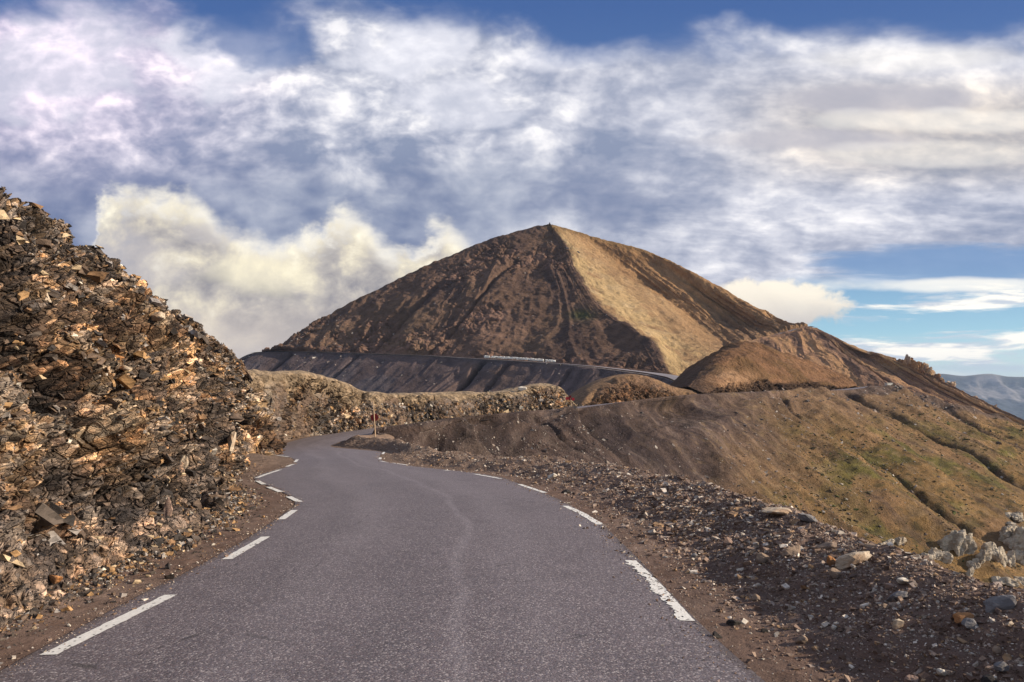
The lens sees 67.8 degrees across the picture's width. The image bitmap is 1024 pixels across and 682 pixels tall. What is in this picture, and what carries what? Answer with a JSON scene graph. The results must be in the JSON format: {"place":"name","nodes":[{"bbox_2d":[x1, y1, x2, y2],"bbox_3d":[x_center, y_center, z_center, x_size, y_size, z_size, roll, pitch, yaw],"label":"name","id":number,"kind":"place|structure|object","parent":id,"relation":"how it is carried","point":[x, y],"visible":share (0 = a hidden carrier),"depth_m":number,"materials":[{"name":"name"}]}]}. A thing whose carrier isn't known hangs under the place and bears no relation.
{"place":"outdoors","nodes":[
{"label":"outdoors","id":0,"kind":"place"},
{"bbox_2d":[0,187,258,626],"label":"cliff","id":1,"kind":"structure","parent":0,"point":[102,453],"depth_m":11.15,"materials":[{"name":"brown stone"}]},
{"bbox_2d":[48,575,62,583],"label":"rock","id":2,"kind":"object","parent":1,"relation":"on","point":[54,579],"visible":1,"depth_m":8.00,"materials":[{"name":"brown stone"}]},
{"bbox_2d":[119,365,131,370],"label":"rock","id":3,"kind":"object","parent":1,"relation":"on","point":[124,368],"visible":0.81,"depth_m":12.84,"materials":[{"name":"beige stone"}]},
{"bbox_2d":[0,217,251,566],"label":"cliff slabs","id":4,"kind":"structure","parent":1,"relation":"on","point":[49,515],"depth_m":10.83,"materials":[{"name":"brown stone"}]},
{"bbox_2d":[0,186,256,578],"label":"cliff rubble","id":5,"kind":"object","parent":1,"relation":"on","point":[126,381],"visible":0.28,"depth_m":13.20,"materials":[{"name":"brown stone"}]},
{"bbox_2d":[149,311,164,321],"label":"rock","id":6,"kind":"object","parent":1,"relation":"on","point":[158,316],"visible":1,"depth_m":15.24,"materials":[{"name":"beige stone"}]},
{"bbox_2d":[163,497,172,517],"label":"rock","id":7,"kind":"object","parent":1,"relation":"on","point":[167,509],"visible":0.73,"depth_m":12.11,"materials":[{"name":"beige stone"}]},
{"bbox_2d":[177,455,188,468],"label":"rock","id":8,"kind":"object","parent":1,"relation":"on","point":[183,458],"visible":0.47,"depth_m":15.15,"materials":[{"name":"beige stone"}]},
{"bbox_2d":[227,431,235,454],"bbox_3d":[-6.838,2.436,18.491,0.317,0.662,0.208,5,0,25],"label":"rock","id":9,"kind":"object","parent":1,"relation":"on","point":[231,439],"visible":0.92,"depth_m":18.38,"materials":[{"name":"beige stone"}]},
{"bbox_2d":[240,369,581,455],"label":"rock bank","id":10,"kind":"object","parent":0,"point":[295,385],"visible":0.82,"depth_m":75.86,"materials":[{"name":"brown stone"}]},
{"bbox_2d":[247,391,583,447],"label":"bank rubble","id":11,"kind":"object","parent":10,"relation":"on","point":[433,418],"visible":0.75,"depth_m":90.58,"materials":[{"name":"brown stone"}]},
{"bbox_2d":[518,386,526,390],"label":"stone block","id":12,"kind":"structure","parent":10,"relation":"on","point":[521,388],"depth_m":120.58,"materials":[{"name":"grey stone"}]},
{"bbox_2d":[0,386,867,681],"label":"road","id":13,"kind":"structure","parent":0,"point":[364,566],"depth_m":7.51,"materials":[{"name":"grey asphalt"}]},
{"bbox_2d":[40,452,694,654],"bbox_3d":[-4.940,4.621,26.268,7.791,2.424,40.800,1,-3,-14],"label":"road marking","id":14,"kind":"object","parent":13,"relation":"on","point":[675,604],"visible":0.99,"depth_m":7.75,"materials":[{"name":"paint"}]},
{"bbox_2d":[1,453,858,681],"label":"road edge grit","id":15,"kind":"object","parent":13,"relation":"on","point":[611,537],"visible":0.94,"depth_m":9.04,"materials":[{"name":"gravel"}]},
{"bbox_2d":[240,352,672,395],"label":"scree slope","id":16,"kind":"structure","parent":0,"point":[501,375],"depth_m":451.32,"materials":[{"name":"stone"}]},
{"bbox_2d":[243,352,668,392],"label":"slope stones","id":17,"kind":"object","parent":16,"relation":"on","point":[400,367],"visible":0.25,"depth_m":482.18,"materials":[{"name":"stone"}]},
{"bbox_2d":[251,351,697,390],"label":"road","id":18,"kind":"structure","parent":0,"point":[673,377],"depth_m":391.97,"materials":[{"name":"grey asphalt"}]},
{"bbox_2d":[484,355,555,361],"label":"parapet wall","id":19,"kind":"structure","parent":18,"relation":"on","point":[517,358],"depth_m":433.67,"materials":[{"name":"stone"}]},
{"bbox_2d":[0,434,1023,681],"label":"ground","id":20,"kind":"structure","parent":0,"point":[82,612],"depth_m":7.68,"materials":[{"name":"brown gravel"}]},
{"bbox_2d":[0,463,279,667],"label":"cliff foot gravel","id":21,"kind":"structure","parent":20,"relation":"on","point":[180,538],"depth_m":9.71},
{"bbox_2d":[371,402,377,436],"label":"snow pole","id":22,"kind":"object","parent":20,"relation":"on","point":[374,417],"visible":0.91,"depth_m":62.30,"materials":[{"name":"wood"}]},
{"bbox_2d":[548,473,556,478],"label":"rock","id":23,"kind":"object","parent":20,"relation":"on","point":[553,475],"visible":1,"depth_m":22.78,"materials":[{"name":"grey stone"}]},
{"bbox_2d":[712,631,722,637],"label":"rock","id":24,"kind":"object","parent":20,"relation":"on","point":[715,634],"visible":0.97,"depth_m":6.50,"materials":[{"name":"stone"}]},
{"bbox_2d":[722,537,732,544],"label":"rock","id":25,"kind":"object","parent":20,"relation":"on","point":[728,540],"visible":0.93,"depth_m":10.41,"materials":[{"name":"beige stone"}]},
{"bbox_2d":[726,619,741,625],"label":"rock","id":26,"kind":"object","parent":20,"relation":"on","point":[731,622],"visible":0.98,"depth_m":6.91,"materials":[{"name":"black stone"}]},
{"bbox_2d":[751,594,759,600],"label":"rock","id":27,"kind":"object","parent":20,"relation":"on","point":[755,597],"visible":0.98,"depth_m":7.72,"materials":[{"name":"beige stone"}]},
{"bbox_2d":[756,552,770,563],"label":"rock","id":28,"kind":"object","parent":20,"relation":"on","point":[761,557],"visible":0.91,"depth_m":8.75,"materials":[{"name":"grey stone"}]},
{"bbox_2d":[762,507,792,514],"bbox_3d":[3.963,2.549,11.385,0.492,0.124,0.357,1,-3,0],"label":"rock","id":29,"kind":"object","parent":20,"relation":"on","point":[776,510],"visible":0.92,"depth_m":11.30,"materials":[{"name":"beige stone"}]},
{"bbox_2d":[782,545,799,556],"bbox_3d":[3.185,2.404,8.669,0.250,0.148,0.167,-6,-3,0],"label":"rock","id":30,"kind":"object","parent":20,"relation":"on","point":[791,551],"visible":0.85,"depth_m":8.62,"materials":[{"name":"beige stone"}]},
{"bbox_2d":[794,635,807,643],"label":"rock","id":31,"kind":"object","parent":20,"relation":"on","point":[802,639],"visible":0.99,"depth_m":6.30,"materials":[{"name":"brown stone"}]},
{"bbox_2d":[798,513,816,522],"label":"rock","id":32,"kind":"object","parent":20,"relation":"on","point":[809,518],"visible":0.94,"depth_m":10.42,"materials":[{"name":"grey stone"}]},
{"bbox_2d":[812,542,836,549],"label":"rock","id":33,"kind":"object","parent":20,"relation":"on","point":[828,545],"visible":0.83,"depth_m":8.62,"materials":[{"name":"beige stone"}]},
{"bbox_2d":[826,555,834,565],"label":"rock","id":34,"kind":"object","parent":20,"relation":"on","point":[830,561],"visible":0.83,"depth_m":7.95,"materials":[{"name":"brown stone"}]},
{"bbox_2d":[829,568,840,578],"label":"rock","id":35,"kind":"object","parent":20,"relation":"on","point":[834,573],"visible":0.97,"depth_m":7.56,"materials":[{"name":"grey stone"}]},
{"bbox_2d":[835,551,871,569],"bbox_3d":[3.504,2.245,7.868,0.424,0.156,0.240,-26,-2,-1],"label":"rock","id":36,"kind":"object","parent":20,"relation":"on","point":[843,562],"visible":0.92,"depth_m":7.79,"materials":[{"name":"beige stone"}]},
{"bbox_2d":[862,543,880,547],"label":"rock","id":37,"kind":"object","parent":20,"relation":"on","point":[868,545],"visible":0.62,"depth_m":8.26,"materials":[{"name":"beige stone"}]},
{"bbox_2d":[881,603,889,608],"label":"rock","id":38,"kind":"object","parent":20,"relation":"on","point":[885,606],"visible":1,"depth_m":6.38,"materials":[{"name":"beige stone"}]},
{"bbox_2d":[884,583,894,588],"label":"rock","id":39,"kind":"object","parent":20,"relation":"on","point":[889,585],"visible":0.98,"depth_m":6.82,"materials":[{"name":"brown stone"}]},
{"bbox_2d":[886,591,908,600],"bbox_3d":[3.354,2.219,6.617,0.174,0.075,0.141,-14,-3,-1],"label":"rock","id":40,"kind":"object","parent":20,"relation":"on","point":[903,594],"visible":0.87,"depth_m":6.59,"materials":[{"name":"grey stone"}]},
{"bbox_2d":[892,619,903,628],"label":"rock","id":41,"kind":"object","parent":20,"relation":"on","point":[898,623],"visible":0.85,"depth_m":5.94,"materials":[{"name":"beige stone"}]},
{"bbox_2d":[896,577,908,583],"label":"rock","id":42,"kind":"object","parent":20,"relation":"on","point":[901,580],"visible":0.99,"depth_m":6.81,"materials":[{"name":"white stone"}]},
{"bbox_2d":[904,675,918,681],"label":"rock","id":43,"kind":"object","parent":20,"relation":"on","point":[910,678],"visible":1,"depth_m":5.19,"materials":[{"name":"stone"}]},
{"bbox_2d":[936,668,947,675],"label":"rock","id":44,"kind":"object","parent":20,"relation":"on","point":[941,672],"visible":1,"depth_m":5.12,"materials":[{"name":"grey stone"}]},
{"bbox_2d":[953,612,973,622],"bbox_3d":[3.385,2.072,5.702,0.148,0.075,0.142,-1,-3,18],"label":"rock","id":45,"kind":"object","parent":20,"relation":"on","point":[958,617],"visible":0.79,"depth_m":5.68,"materials":[{"name":"brown stone"}]},
{"bbox_2d":[961,618,978,629],"bbox_3d":[3.354,2.073,5.574,0.120,0.084,0.094,-11,-3,-1],"label":"rock","id":46,"kind":"object","parent":20,"relation":"on","point":[968,623],"visible":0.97,"depth_m":5.56,"materials":[{"name":"grey stone"}]},
{"bbox_2d":[981,674,996,681],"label":"rock","id":47,"kind":"object","parent":20,"relation":"on","point":[988,678],"visible":1,"depth_m":4.81,"materials":[{"name":"grey stone"}]},
{"bbox_2d":[992,645,1000,654],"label":"rock","id":48,"kind":"object","parent":20,"relation":"on","point":[996,649],"visible":1,"depth_m":5.19,"materials":[{"name":"stone"}]},
{"bbox_2d":[983,595,1016,612],"bbox_3d":[3.645,1.968,5.699,0.245,0.121,0.188,-20,-3,-1],"label":"rock","id":49,"kind":"object","parent":20,"relation":"on","point":[1004,602],"visible":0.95,"depth_m":5.66,"materials":[{"name":"grey stone"}]},
{"bbox_2d":[993,661,1009,671],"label":"rock","id":50,"kind":"object","parent":20,"relation":"on","point":[1001,666],"visible":1,"depth_m":4.86,"materials":[{"name":"grey stone"}]},
{"bbox_2d":[1005,621,1013,626],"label":"rock","id":51,"kind":"object","parent":20,"relation":"on","point":[1009,623],"visible":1,"depth_m":5.38,"materials":[{"name":"beige stone"}]},
{"bbox_2d":[0,0,1023,376],"label":"sky","id":52,"kind":"structure","parent":0,"point":[852,171],"materials":[{"name":"blue"}]},
{"bbox_2d":[262,224,807,380],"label":"mountain","id":53,"kind":"structure","parent":0,"point":[612,299],"depth_m":531.20,"materials":[{"name":"soil"}]},
{"bbox_2d":[280,241,775,353],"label":"mountain stones","id":54,"kind":"object","parent":53,"relation":"on","point":[297,345],"visible":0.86,"depth_m":546.37,"materials":[{"name":"brown stone"}]},
{"bbox_2d":[568,374,702,405],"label":"rocky mound","id":55,"kind":"object","parent":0,"point":[620,388],"visible":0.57,"depth_m":158.88,"materials":[{"name":"brown stone"}]},
{"bbox_2d":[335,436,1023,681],"bbox_3d":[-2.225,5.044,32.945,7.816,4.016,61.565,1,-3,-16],"label":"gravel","id":56,"kind":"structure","parent":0,"point":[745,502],"depth_m":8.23,"materials":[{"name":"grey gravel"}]},
{"bbox_2d":[372,384,1023,588],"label":"scree slope","id":57,"kind":"structure","parent":0,"point":[702,417],"depth_m":157.87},
{"bbox_2d":[377,385,1022,570],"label":"slope stones","id":58,"kind":"object","parent":57,"relation":"on","point":[769,459],"visible":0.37,"depth_m":149.21,"materials":[{"name":"brown stone"}]},
{"bbox_2d":[878,536,906,545],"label":"limestone outcrop","id":59,"kind":"object","parent":57,"relation":"on","point":[898,541],"visible":0.7,"depth_m":142.05,"materials":[{"name":"grey stone"}]},
{"bbox_2d":[774,406,1023,581],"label":"grass tussocks","id":60,"kind":"object","parent":57,"relation":"on","point":[868,492],"depth_m":172.15,"materials":[{"name":"brown plant"}]},
{"bbox_2d":[920,547,953,563],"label":"limestone outcrop","id":61,"kind":"object","parent":57,"relation":"on","point":[935,553],"visible":0.6,"depth_m":141.68,"materials":[{"name":"grey stone"}]},
{"bbox_2d":[937,529,977,556],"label":"limestone outcrop","id":62,"kind":"object","parent":57,"relation":"on","point":[960,542],"visible":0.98,"depth_m":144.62,"materials":[{"name":"grey stone"}]},
{"bbox_2d":[965,558,980,576],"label":"limestone outcrop","id":63,"kind":"object","parent":57,"relation":"on","point":[973,564],"visible":0.93,"depth_m":142.02,"materials":[{"name":"grey stone"}]},
{"bbox_2d":[975,541,1015,566],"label":"limestone outcrop","id":64,"kind":"object","parent":57,"relation":"on","point":[990,550],"visible":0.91,"depth_m":148.43,"materials":[{"name":"grey stone"}]},
{"bbox_2d":[991,576,1023,586],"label":"limestone outcrop","id":65,"kind":"object","parent":57,"relation":"on","point":[1007,581],"visible":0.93,"depth_m":139.30,"materials":[{"name":"grey stone"}]},
{"bbox_2d":[998,524,1023,564],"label":"limestone outcrop","id":66,"kind":"object","parent":57,"relation":"on","point":[1011,536],"visible":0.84,"depth_m":160.63,"materials":[{"name":"grey stone"}]},
{"bbox_2d":[1005,511,1023,526],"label":"limestone outcrop","id":67,"kind":"object","parent":57,"relation":"on","point":[1016,516],"visible":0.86,"depth_m":174.12,"materials":[{"name":"grey stone"}]},
{"bbox_2d":[670,341,856,393],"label":"knoll","id":68,"kind":"structure","parent":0,"point":[744,366],"depth_m":230.30,"materials":[{"name":"soil"}]},
{"bbox_2d":[749,326,1023,425],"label":"ridge","id":69,"kind":"structure","parent":0,"point":[859,367],"depth_m":459.85,"materials":[{"name":"soil"}]},
{"bbox_2d":[940,374,1023,419],"bbox_3d":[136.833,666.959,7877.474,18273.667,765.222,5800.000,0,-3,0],"label":"mountains","id":70,"kind":"structure","parent":0,"point":[1005,393],"depth_m":7985.88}
]}

